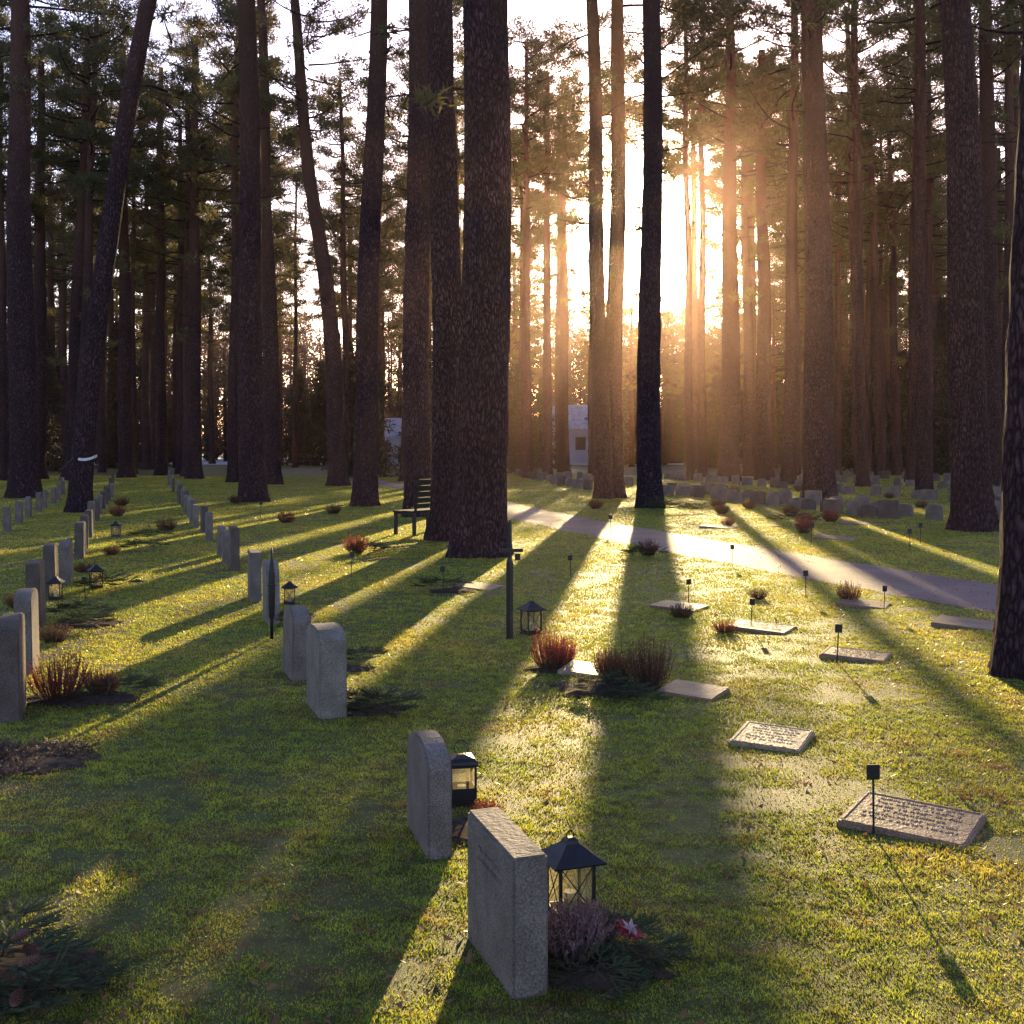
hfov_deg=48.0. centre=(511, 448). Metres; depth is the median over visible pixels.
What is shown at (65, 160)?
pine tree
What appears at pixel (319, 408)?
spruce tree
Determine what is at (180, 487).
gravestone
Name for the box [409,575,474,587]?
fir sprigs
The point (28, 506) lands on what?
gravestone
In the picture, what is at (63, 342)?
pine tree
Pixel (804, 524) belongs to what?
heather plant
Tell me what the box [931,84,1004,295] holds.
pine tree
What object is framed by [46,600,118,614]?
fir sprigs
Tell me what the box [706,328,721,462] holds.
spruce tree
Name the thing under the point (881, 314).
pine tree
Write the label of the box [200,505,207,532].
gravestone
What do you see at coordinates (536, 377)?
pine tree
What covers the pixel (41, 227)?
pine tree
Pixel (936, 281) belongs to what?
pine tree
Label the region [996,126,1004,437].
pine tree
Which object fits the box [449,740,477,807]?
grave lantern
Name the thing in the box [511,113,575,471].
pine tree
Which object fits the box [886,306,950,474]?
spruce tree
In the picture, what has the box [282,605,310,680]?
gravestone
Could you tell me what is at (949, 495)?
gravestone
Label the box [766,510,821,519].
fir sprigs
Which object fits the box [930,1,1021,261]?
pine tree
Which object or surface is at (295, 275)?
pine tree
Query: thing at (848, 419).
spruce tree
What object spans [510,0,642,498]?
pine tree
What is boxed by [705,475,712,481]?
gravestone
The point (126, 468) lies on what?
pine tree
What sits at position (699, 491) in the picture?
gravestone
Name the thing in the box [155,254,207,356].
pine tree
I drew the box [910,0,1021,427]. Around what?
pine tree
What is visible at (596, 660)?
heather plant
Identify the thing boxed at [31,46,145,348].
pine tree
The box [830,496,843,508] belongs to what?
gravestone
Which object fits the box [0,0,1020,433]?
sky
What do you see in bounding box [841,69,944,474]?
pine tree
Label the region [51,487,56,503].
gravestone
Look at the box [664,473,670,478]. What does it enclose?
gravestone
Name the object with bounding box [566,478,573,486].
gravestone
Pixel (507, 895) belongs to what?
gravestone
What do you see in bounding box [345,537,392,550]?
fir sprigs
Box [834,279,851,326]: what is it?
pine tree
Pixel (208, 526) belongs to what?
gravestone
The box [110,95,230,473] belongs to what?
pine tree
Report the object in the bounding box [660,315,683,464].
pine tree
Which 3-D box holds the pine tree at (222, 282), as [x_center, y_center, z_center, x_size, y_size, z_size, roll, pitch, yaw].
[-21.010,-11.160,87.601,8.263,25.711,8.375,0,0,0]
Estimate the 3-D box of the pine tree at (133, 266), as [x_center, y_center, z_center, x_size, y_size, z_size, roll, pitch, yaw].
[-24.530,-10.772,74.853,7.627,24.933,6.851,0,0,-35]
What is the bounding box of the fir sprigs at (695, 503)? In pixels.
[678,502,709,508]
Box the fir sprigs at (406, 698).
[345,682,426,714]
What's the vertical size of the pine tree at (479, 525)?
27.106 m
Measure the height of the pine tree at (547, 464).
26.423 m
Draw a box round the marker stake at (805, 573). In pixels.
[803,570,807,596]
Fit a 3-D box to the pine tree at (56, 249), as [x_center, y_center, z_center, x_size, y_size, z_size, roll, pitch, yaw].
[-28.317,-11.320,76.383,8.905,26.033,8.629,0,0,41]
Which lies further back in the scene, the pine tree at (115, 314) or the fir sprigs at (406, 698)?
the pine tree at (115, 314)
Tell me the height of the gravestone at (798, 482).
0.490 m
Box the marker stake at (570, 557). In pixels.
[568,555,571,574]
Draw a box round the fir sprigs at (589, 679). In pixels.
[563,666,646,693]
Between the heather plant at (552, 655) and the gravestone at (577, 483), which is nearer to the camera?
the heather plant at (552, 655)
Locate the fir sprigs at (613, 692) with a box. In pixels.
[600,678,671,700]
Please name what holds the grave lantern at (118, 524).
on the ground at (332, 885)
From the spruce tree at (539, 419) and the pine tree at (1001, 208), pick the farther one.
the spruce tree at (539, 419)
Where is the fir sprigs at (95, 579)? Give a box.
[73,569,144,586]
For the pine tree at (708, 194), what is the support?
on the ground at (332, 885)
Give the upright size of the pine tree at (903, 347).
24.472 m
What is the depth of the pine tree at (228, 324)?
122.19 m
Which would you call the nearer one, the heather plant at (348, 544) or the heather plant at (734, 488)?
the heather plant at (348, 544)
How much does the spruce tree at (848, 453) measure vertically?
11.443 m
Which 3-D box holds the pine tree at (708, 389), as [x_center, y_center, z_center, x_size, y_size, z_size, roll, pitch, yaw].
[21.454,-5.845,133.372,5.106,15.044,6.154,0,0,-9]
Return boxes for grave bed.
[0,740,100,777]
[0,940,110,1004]
[26,691,142,707]
[53,619,123,627]
[347,664,374,672]
[347,702,411,716]
[428,587,474,593]
[452,817,467,846]
[524,663,565,672]
[548,679,658,698]
[548,939,678,993]
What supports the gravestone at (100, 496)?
on the ground at (332, 885)
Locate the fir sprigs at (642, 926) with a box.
[587,902,695,969]
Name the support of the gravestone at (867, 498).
on the ground at (332, 885)
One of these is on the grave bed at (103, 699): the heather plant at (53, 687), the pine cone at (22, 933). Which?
the heather plant at (53, 687)
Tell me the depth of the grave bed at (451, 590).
13.19 m
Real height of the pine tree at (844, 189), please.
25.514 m
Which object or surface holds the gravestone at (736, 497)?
on the ground at (332, 885)
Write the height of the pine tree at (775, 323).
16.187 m
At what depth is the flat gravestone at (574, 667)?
8.44 m
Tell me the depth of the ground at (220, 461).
126.19 m
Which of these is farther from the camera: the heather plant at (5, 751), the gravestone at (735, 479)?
the gravestone at (735, 479)
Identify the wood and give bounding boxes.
[6,263,947,461]
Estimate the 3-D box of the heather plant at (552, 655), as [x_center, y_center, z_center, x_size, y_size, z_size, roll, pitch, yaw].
[0.282,1.487,8.551,0.363,0.329,0.370,0,0,-28]
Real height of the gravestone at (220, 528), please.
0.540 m
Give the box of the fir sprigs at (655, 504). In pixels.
[643,497,687,509]
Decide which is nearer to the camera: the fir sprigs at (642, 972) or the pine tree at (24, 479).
the fir sprigs at (642, 972)
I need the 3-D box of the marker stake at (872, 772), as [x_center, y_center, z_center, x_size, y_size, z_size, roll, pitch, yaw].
[1.548,1.526,4.928,0.055,0.348,0.009,-1,1,-1]
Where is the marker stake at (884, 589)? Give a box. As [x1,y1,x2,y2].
[882,586,886,610]
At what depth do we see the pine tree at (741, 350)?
114.10 m
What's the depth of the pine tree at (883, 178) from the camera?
80.10 m
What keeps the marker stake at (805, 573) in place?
on the ground at (332, 885)
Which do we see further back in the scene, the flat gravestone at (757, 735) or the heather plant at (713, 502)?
the heather plant at (713, 502)
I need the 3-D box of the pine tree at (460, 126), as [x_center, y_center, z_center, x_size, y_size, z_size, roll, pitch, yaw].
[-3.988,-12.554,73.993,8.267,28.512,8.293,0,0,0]
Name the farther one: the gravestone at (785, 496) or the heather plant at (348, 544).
the gravestone at (785, 496)
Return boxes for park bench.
[393,479,430,535]
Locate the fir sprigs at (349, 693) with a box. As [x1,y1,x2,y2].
[347,686,400,707]
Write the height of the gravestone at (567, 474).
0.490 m
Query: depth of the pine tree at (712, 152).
96.99 m
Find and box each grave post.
[267,547,275,638]
[500,520,522,639]
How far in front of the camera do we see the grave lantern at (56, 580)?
12.55 m
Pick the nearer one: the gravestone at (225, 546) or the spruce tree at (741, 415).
the gravestone at (225, 546)
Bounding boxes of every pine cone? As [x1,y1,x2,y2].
[8,988,23,1006]
[10,928,30,942]
[18,954,41,968]
[22,943,39,957]
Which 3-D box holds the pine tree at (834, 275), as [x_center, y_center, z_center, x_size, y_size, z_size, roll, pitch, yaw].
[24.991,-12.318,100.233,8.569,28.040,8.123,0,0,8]
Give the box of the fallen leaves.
[0,514,1023,1023]
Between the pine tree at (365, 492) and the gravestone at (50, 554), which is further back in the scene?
the pine tree at (365, 492)
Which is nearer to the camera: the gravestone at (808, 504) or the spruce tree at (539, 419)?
the gravestone at (808, 504)
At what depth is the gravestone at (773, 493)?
35.85 m
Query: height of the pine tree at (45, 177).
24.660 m
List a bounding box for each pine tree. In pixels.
[0,0,33,215]
[0,0,138,498]
[0,0,181,404]
[0,4,62,480]
[0,31,110,478]
[2,63,53,245]
[2,86,45,343]
[6,0,166,479]
[6,172,74,466]
[6,224,58,323]
[6,248,69,336]
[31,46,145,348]
[31,75,145,271]
[31,143,96,470]
[32,204,74,448]
[33,171,98,468]
[34,76,152,472]
[46,203,118,303]
[46,245,95,338]
[51,28,180,477]
[60,191,143,467]
[63,0,193,512]
[66,261,118,462]
[78,92,184,473]
[93,154,211,469]
[98,26,216,475]
[106,269,143,359]
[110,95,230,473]
[114,233,172,308]
[114,253,168,366]
[116,181,210,468]
[120,0,239,478]
[128,63,232,476]
[129,145,217,360]
[130,257,172,366]
[135,248,172,459]
[140,0,328,482]
[141,174,212,467]
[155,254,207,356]
[156,239,230,356]
[163,0,353,484]
[165,217,230,351]
[166,70,310,372]
[167,257,220,396]
[167,258,212,359]
[169,28,303,329]
[169,91,298,465]
[169,260,225,357]
[197,0,294,502]
[200,55,315,238]
[201,173,292,288]
[201,221,231,463]
[202,0,408,485]
[203,128,307,356]
[212,292,230,364]
[213,243,283,322]
[213,268,279,327]
[213,271,283,337]
[271,147,338,466]
[273,231,302,337]
[275,245,318,459]
[275,259,308,395]
[277,263,306,361]
[284,50,406,475]
[297,178,399,414]
[299,114,405,380]
[305,195,391,413]
[317,122,404,347]
[317,202,402,321]
[331,171,431,467]
[331,210,404,362]
[338,268,399,343]
[341,0,407,506]
[349,36,460,268]
[352,229,403,449]
[352,294,396,346]
[358,0,463,480]
[371,0,461,516]
[379,182,431,374]
[384,250,432,381]
[387,44,463,238]
[391,69,463,254]
[391,161,462,403]
[395,178,463,308]
[397,282,432,370]
[402,25,548,281]
[409,0,511,541]
[431,79,463,281]
[445,0,513,558]
[454,14,588,477]
[509,238,554,391]
[509,274,534,406]
[509,329,538,390]
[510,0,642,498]
[510,36,605,473]
[510,117,574,456]
[510,278,554,386]
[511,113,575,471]
[511,124,588,361]
[511,230,553,456]
[511,323,553,382]
[519,87,610,471]
[521,66,609,468]
[527,19,664,474]
[551,336,578,394]
[562,0,749,320]
[563,0,717,497]
[569,329,589,427]
[574,297,605,390]
[575,302,636,383]
[602,0,718,508]
[622,291,638,466]
[622,305,637,451]
[624,0,750,479]
[624,294,683,405]
[634,9,756,476]
[660,307,717,465]
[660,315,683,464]
[660,322,684,462]
[662,0,801,481]
[663,44,839,476]
[663,71,722,469]
[670,331,714,414]
[676,337,715,406]
[689,34,829,479]
[689,52,801,458]
[697,97,775,467]
[697,222,741,372]
[705,62,802,422]
[705,295,743,374]
[705,306,742,375]
[705,331,716,402]
[711,0,876,484]
[717,315,757,458]
[720,315,756,447]
[722,166,802,347]
[737,46,860,475]
[737,55,868,357]
[737,173,833,383]
[738,252,781,314]
[740,308,783,425]
[742,287,800,454]
[752,102,894,352]
[755,218,804,468]
[756,158,842,338]
[756,224,801,452]
[756,261,784,342]
[756,277,804,467]
[771,221,845,466]
[771,242,802,418]
[772,96,849,316]
[772,198,883,405]
[775,0,886,498]
[775,102,901,474]
[785,0,934,486]
[798,0,912,473]
[799,59,940,474]
[800,93,932,471]
[822,0,998,531]
[822,0,1019,489]
[831,161,908,468]
[834,229,878,452]
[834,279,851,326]
[835,80,943,426]
[836,0,979,481]
[837,1,1002,473]
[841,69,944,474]
[842,182,898,379]
[844,269,883,398]
[845,269,901,414]
[848,272,851,443]
[863,172,908,465]
[875,53,1001,470]
[878,233,944,327]
[878,254,907,335]
[879,0,1021,485]
[883,219,946,340]
[884,174,946,293]
[888,250,908,358]
[889,239,946,304]
[896,119,997,462]
[897,155,946,277]
[897,271,943,349]
[902,194,946,444]
[903,179,1003,290]
[904,173,947,315]
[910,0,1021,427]
[918,0,1023,245]
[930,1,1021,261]
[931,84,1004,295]
[938,217,1003,292]
[987,26,1023,680]
[995,98,1004,243]
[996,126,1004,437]
[1002,247,1003,330]
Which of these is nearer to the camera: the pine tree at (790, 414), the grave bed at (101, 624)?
the grave bed at (101, 624)
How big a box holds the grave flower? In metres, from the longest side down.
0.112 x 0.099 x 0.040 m
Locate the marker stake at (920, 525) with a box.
[919,523,922,542]
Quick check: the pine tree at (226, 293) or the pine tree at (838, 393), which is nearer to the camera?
the pine tree at (838, 393)
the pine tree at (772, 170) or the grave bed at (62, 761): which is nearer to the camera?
the grave bed at (62, 761)
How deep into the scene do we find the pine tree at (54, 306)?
105.67 m
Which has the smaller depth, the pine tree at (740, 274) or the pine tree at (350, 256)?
the pine tree at (350, 256)
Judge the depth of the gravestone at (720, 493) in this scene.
36.82 m
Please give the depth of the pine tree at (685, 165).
59.85 m
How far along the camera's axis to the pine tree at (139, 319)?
129.51 m
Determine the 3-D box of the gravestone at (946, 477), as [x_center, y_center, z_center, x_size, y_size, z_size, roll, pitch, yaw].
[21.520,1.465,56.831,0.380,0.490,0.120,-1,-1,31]
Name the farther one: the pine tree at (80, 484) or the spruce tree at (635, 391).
the spruce tree at (635, 391)
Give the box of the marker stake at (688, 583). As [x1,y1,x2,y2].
[686,579,690,602]
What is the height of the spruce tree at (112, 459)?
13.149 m
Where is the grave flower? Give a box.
[613,918,645,941]
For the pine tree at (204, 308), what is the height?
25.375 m
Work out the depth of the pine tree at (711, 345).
108.80 m
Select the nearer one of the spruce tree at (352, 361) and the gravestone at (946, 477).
the gravestone at (946, 477)
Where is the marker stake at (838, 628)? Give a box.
[835,624,842,662]
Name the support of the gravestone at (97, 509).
on the ground at (332, 885)
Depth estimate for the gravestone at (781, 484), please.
47.49 m
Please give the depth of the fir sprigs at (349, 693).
7.31 m
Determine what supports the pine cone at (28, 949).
on the fir sprigs at (48, 938)
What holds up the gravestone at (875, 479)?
on the ground at (332, 885)
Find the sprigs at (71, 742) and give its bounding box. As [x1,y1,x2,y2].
[21,734,105,758]
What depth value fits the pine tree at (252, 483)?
35.41 m
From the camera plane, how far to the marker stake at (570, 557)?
14.59 m
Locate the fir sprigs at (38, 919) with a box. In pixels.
[0,895,81,957]
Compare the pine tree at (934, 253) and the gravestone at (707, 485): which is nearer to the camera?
the gravestone at (707, 485)
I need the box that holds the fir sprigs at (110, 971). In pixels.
[13,944,136,999]
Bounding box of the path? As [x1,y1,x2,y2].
[323,477,997,612]
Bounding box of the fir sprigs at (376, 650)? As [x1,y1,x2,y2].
[347,642,389,659]
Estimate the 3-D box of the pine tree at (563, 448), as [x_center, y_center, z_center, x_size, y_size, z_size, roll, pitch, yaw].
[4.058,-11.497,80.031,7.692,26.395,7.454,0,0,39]
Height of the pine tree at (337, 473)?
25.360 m
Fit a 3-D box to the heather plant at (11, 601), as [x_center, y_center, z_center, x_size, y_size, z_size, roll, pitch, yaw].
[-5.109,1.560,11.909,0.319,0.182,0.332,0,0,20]
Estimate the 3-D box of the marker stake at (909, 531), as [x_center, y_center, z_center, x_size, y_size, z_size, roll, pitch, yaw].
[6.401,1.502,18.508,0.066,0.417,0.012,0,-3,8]
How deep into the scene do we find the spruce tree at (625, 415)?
115.74 m
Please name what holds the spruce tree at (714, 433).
on the ground at (332, 885)
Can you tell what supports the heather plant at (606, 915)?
on the grave bed at (600, 983)
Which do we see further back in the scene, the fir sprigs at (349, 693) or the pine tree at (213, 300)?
the pine tree at (213, 300)
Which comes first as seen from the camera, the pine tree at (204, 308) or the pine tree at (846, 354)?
the pine tree at (204, 308)
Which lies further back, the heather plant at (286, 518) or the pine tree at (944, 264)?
the pine tree at (944, 264)
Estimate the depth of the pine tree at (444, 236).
20.58 m
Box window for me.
[575,437,584,449]
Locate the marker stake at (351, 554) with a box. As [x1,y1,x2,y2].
[350,552,353,571]
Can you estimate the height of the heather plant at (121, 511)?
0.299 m
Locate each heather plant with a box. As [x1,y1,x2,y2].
[0,738,42,760]
[0,756,46,777]
[2,592,15,607]
[26,651,94,702]
[39,623,73,642]
[73,560,93,572]
[83,667,122,693]
[102,545,120,554]
[108,504,126,515]
[113,495,129,505]
[154,516,178,530]
[227,493,242,503]
[275,510,295,522]
[324,503,342,513]
[341,534,368,553]
[469,799,503,809]
[529,627,572,670]
[548,893,617,965]
[550,636,576,663]
[578,898,621,942]
[587,498,604,508]
[589,647,621,673]
[594,643,638,682]
[619,632,675,690]
[638,538,658,555]
[664,601,695,617]
[708,499,726,507]
[709,619,737,632]
[713,502,730,513]
[720,516,735,525]
[729,486,739,490]
[741,500,757,508]
[746,586,768,599]
[782,504,801,515]
[794,484,801,490]
[794,511,815,533]
[819,509,841,521]
[836,580,862,599]
[884,492,894,497]
[914,500,927,507]
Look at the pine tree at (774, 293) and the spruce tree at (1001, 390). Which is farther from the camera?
the pine tree at (774, 293)
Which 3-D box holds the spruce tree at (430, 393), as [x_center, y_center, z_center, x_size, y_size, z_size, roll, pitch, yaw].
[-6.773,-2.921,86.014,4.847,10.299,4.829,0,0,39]
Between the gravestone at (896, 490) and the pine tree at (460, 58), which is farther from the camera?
the pine tree at (460, 58)
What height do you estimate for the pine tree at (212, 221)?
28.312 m
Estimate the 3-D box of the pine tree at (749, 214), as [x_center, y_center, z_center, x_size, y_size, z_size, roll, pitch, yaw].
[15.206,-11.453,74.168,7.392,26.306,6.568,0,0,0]
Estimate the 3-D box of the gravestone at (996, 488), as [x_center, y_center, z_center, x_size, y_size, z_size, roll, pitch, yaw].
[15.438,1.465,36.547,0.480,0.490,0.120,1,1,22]
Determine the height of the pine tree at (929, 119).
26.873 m
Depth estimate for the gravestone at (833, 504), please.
29.38 m
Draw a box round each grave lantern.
[45,573,65,599]
[86,561,104,588]
[109,519,122,536]
[281,577,297,604]
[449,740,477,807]
[516,596,545,634]
[541,830,606,926]
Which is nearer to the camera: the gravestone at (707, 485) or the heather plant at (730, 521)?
the heather plant at (730, 521)
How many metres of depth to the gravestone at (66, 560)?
13.98 m
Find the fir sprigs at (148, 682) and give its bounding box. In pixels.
[72,666,163,697]
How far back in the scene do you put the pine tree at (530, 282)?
125.26 m
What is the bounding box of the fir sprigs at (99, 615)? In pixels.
[53,604,117,625]
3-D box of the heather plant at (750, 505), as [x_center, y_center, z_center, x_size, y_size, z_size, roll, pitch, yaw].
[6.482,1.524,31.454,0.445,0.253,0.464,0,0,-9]
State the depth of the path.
16.61 m
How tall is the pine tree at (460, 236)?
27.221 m
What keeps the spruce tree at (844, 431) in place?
on the ground at (332, 885)
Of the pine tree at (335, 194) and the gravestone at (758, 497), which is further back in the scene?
the pine tree at (335, 194)
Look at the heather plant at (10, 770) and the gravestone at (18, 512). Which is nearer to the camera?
the heather plant at (10, 770)
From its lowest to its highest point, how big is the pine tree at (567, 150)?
24.518 m
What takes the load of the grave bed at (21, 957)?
on the ground at (332, 885)
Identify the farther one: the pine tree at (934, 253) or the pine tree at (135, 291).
the pine tree at (135, 291)
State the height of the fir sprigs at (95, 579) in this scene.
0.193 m
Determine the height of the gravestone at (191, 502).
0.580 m
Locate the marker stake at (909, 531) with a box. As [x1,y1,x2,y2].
[907,529,911,548]
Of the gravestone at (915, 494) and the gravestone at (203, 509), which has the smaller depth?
the gravestone at (203, 509)
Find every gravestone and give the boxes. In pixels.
[0,612,26,722]
[3,506,11,531]
[13,588,39,674]
[15,501,22,523]
[25,496,31,517]
[25,559,45,626]
[36,492,41,511]
[42,489,47,507]
[43,543,58,596]
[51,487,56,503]
[56,484,60,499]
[59,540,72,583]
[61,480,65,494]
[74,521,85,559]
[78,521,86,553]
[80,515,87,548]
[85,509,92,537]
[87,501,94,527]
[93,499,99,520]
[97,494,102,513]
[100,490,105,508]
[104,486,107,503]
[106,485,110,500]
[110,483,113,497]
[172,478,174,491]
[178,485,182,503]
[181,489,184,507]
[184,495,188,513]
[187,497,191,517]
[189,500,195,523]
[193,504,198,527]
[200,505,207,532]
[205,512,212,541]
[217,525,225,557]
[222,530,228,563]
[229,526,239,570]
[247,549,261,601]
[262,560,279,623]
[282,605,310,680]
[307,622,346,718]
[407,730,451,859]
[452,581,503,590]
[468,807,547,999]
[532,471,538,478]
[537,472,543,480]
[551,477,558,484]
[556,475,565,483]
[557,479,564,485]
[557,660,598,676]
[563,471,571,478]
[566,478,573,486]
[573,478,582,488]
[577,471,583,478]
[582,473,591,478]
[583,479,592,489]
[624,476,632,485]
[649,600,708,610]
[657,679,729,700]
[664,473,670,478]
[664,485,674,494]
[675,472,681,479]
[675,485,688,495]
[679,474,685,480]
[689,484,697,496]
[693,473,702,481]
[694,485,704,497]
[699,524,736,528]
[700,482,711,493]
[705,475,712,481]
[711,486,720,498]
[712,475,719,482]
[714,487,728,499]
[718,476,728,483]
[727,490,738,500]
[728,721,814,752]
[729,492,744,501]
[729,619,797,634]
[731,475,739,484]
[742,477,752,485]
[742,490,752,498]
[750,492,765,503]
[757,478,765,486]
[766,495,779,505]
[769,492,778,494]
[770,477,780,487]
[776,481,787,487]
[779,490,791,503]
[788,497,803,508]
[795,479,802,488]
[801,499,815,509]
[804,491,821,505]
[813,534,856,539]
[819,645,891,662]
[820,498,833,511]
[823,499,842,512]
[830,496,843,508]
[836,598,890,608]
[836,791,986,848]
[837,483,843,492]
[840,475,847,482]
[841,486,854,493]
[841,520,880,524]
[846,501,866,515]
[852,474,855,482]
[855,495,870,504]
[857,505,877,516]
[870,486,881,495]
[871,475,879,484]
[878,500,899,518]
[882,471,889,478]
[886,486,900,496]
[893,478,902,485]
[900,504,913,516]
[905,480,914,486]
[911,490,920,498]
[921,489,937,500]
[925,504,942,519]
[931,615,993,630]
[933,474,939,480]
[937,481,948,488]
[943,473,950,481]
[948,488,950,501]
[993,487,1000,491]
[995,496,1000,501]
[995,505,1000,519]
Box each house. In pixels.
[384,418,401,462]
[539,405,628,463]
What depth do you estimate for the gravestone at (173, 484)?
43.30 m
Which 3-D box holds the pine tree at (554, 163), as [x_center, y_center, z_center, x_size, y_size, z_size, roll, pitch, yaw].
[0.576,-11.188,64.463,7.706,25.775,7.399,0,0,-44]
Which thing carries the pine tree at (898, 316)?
on the ground at (332, 885)
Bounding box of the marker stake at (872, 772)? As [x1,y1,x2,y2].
[866,764,879,833]
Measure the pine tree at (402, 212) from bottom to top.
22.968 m
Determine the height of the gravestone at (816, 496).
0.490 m
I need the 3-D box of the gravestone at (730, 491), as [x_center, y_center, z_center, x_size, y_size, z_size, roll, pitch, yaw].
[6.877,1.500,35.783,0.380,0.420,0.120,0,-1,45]
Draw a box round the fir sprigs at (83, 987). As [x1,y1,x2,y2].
[0,966,107,1023]
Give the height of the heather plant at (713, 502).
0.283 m
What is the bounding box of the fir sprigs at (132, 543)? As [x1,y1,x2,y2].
[116,539,171,547]
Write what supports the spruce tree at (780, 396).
on the ground at (332, 885)
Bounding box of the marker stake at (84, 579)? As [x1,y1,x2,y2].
[82,577,86,601]
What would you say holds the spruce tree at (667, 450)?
on the ground at (220, 461)
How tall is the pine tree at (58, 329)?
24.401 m
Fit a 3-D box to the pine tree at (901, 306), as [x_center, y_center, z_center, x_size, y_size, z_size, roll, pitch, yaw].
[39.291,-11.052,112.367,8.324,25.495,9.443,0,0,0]
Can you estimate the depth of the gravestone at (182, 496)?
31.99 m
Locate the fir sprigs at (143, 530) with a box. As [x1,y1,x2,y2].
[126,525,174,535]
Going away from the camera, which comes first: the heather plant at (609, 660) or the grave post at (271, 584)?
the heather plant at (609, 660)
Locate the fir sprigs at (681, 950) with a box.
[613,930,703,978]
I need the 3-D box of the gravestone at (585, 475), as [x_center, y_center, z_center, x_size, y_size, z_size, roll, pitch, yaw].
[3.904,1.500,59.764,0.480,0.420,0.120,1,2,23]
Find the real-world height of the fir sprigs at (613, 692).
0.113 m
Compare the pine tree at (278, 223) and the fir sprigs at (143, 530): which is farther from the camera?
the pine tree at (278, 223)
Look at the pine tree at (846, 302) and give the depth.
121.15 m
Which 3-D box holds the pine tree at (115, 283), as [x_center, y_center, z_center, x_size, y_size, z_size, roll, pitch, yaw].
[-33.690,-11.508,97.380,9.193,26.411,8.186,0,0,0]
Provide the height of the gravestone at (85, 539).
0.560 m
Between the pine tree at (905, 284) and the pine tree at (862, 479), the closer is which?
the pine tree at (862, 479)
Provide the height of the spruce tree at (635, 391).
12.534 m
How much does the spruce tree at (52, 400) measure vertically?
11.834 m
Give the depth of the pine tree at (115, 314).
124.19 m
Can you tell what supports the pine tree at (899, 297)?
on the ground at (220, 461)
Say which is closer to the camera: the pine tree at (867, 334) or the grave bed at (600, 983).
the grave bed at (600, 983)
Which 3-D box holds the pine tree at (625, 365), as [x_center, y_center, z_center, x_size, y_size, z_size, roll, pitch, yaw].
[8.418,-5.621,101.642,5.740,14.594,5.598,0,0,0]
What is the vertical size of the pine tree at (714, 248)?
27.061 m
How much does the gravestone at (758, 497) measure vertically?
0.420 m
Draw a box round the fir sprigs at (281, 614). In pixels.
[274,606,314,620]
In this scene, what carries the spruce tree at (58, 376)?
on the ground at (332, 885)
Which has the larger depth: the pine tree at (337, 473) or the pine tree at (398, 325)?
the pine tree at (398, 325)
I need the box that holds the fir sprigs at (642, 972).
[546,938,657,1004]
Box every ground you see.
[0,465,1023,1023]
[94,454,778,464]
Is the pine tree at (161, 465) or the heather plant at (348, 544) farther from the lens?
the pine tree at (161, 465)
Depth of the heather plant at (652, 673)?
7.81 m
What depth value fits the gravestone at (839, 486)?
42.32 m
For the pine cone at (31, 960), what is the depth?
3.38 m
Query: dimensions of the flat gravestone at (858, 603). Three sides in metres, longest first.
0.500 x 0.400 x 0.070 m
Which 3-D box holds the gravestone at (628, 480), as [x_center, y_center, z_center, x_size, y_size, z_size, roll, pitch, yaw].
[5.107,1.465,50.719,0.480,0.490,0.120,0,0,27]
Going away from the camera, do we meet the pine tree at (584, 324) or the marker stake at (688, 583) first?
the marker stake at (688, 583)
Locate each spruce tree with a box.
[7,316,65,472]
[55,361,67,461]
[94,319,141,468]
[117,334,171,466]
[280,368,319,465]
[298,360,327,465]
[321,341,355,469]
[344,352,400,477]
[387,350,432,470]
[507,362,542,472]
[508,339,542,465]
[532,377,554,467]
[622,353,636,464]
[625,354,661,464]
[660,355,684,460]
[660,416,670,463]
[661,387,684,461]
[666,362,684,461]
[666,363,709,462]
[705,349,717,429]
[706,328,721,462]
[706,377,741,467]
[712,313,756,463]
[775,352,784,461]
[775,364,783,465]
[802,342,852,467]
[841,325,902,471]
[844,387,852,459]
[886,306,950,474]
[886,349,908,469]
[904,296,950,471]
[999,364,1002,434]
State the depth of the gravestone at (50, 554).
12.78 m
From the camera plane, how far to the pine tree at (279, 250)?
77.16 m
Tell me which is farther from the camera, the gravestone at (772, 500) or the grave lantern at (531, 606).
the gravestone at (772, 500)
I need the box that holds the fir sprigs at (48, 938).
[0,915,101,1023]
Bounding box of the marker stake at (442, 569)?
[440,566,444,589]
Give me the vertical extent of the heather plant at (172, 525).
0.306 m
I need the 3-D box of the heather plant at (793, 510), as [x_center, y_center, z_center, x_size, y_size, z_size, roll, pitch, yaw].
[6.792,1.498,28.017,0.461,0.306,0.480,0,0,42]
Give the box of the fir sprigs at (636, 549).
[619,542,670,554]
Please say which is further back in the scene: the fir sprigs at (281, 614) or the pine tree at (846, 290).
the pine tree at (846, 290)
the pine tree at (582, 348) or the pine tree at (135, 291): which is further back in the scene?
the pine tree at (135, 291)
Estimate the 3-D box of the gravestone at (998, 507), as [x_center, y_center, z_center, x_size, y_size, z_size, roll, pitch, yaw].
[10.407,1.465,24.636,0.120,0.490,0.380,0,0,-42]
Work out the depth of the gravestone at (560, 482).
50.81 m
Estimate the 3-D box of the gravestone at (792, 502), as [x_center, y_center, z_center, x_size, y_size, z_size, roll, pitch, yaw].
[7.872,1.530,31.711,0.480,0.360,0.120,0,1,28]
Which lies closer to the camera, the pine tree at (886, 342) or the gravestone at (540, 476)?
the gravestone at (540, 476)
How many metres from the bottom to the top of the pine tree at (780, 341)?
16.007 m
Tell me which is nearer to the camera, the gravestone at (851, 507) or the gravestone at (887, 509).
the gravestone at (887, 509)
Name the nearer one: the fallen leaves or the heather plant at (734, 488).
the fallen leaves
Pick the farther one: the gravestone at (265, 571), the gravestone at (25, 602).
the gravestone at (265, 571)

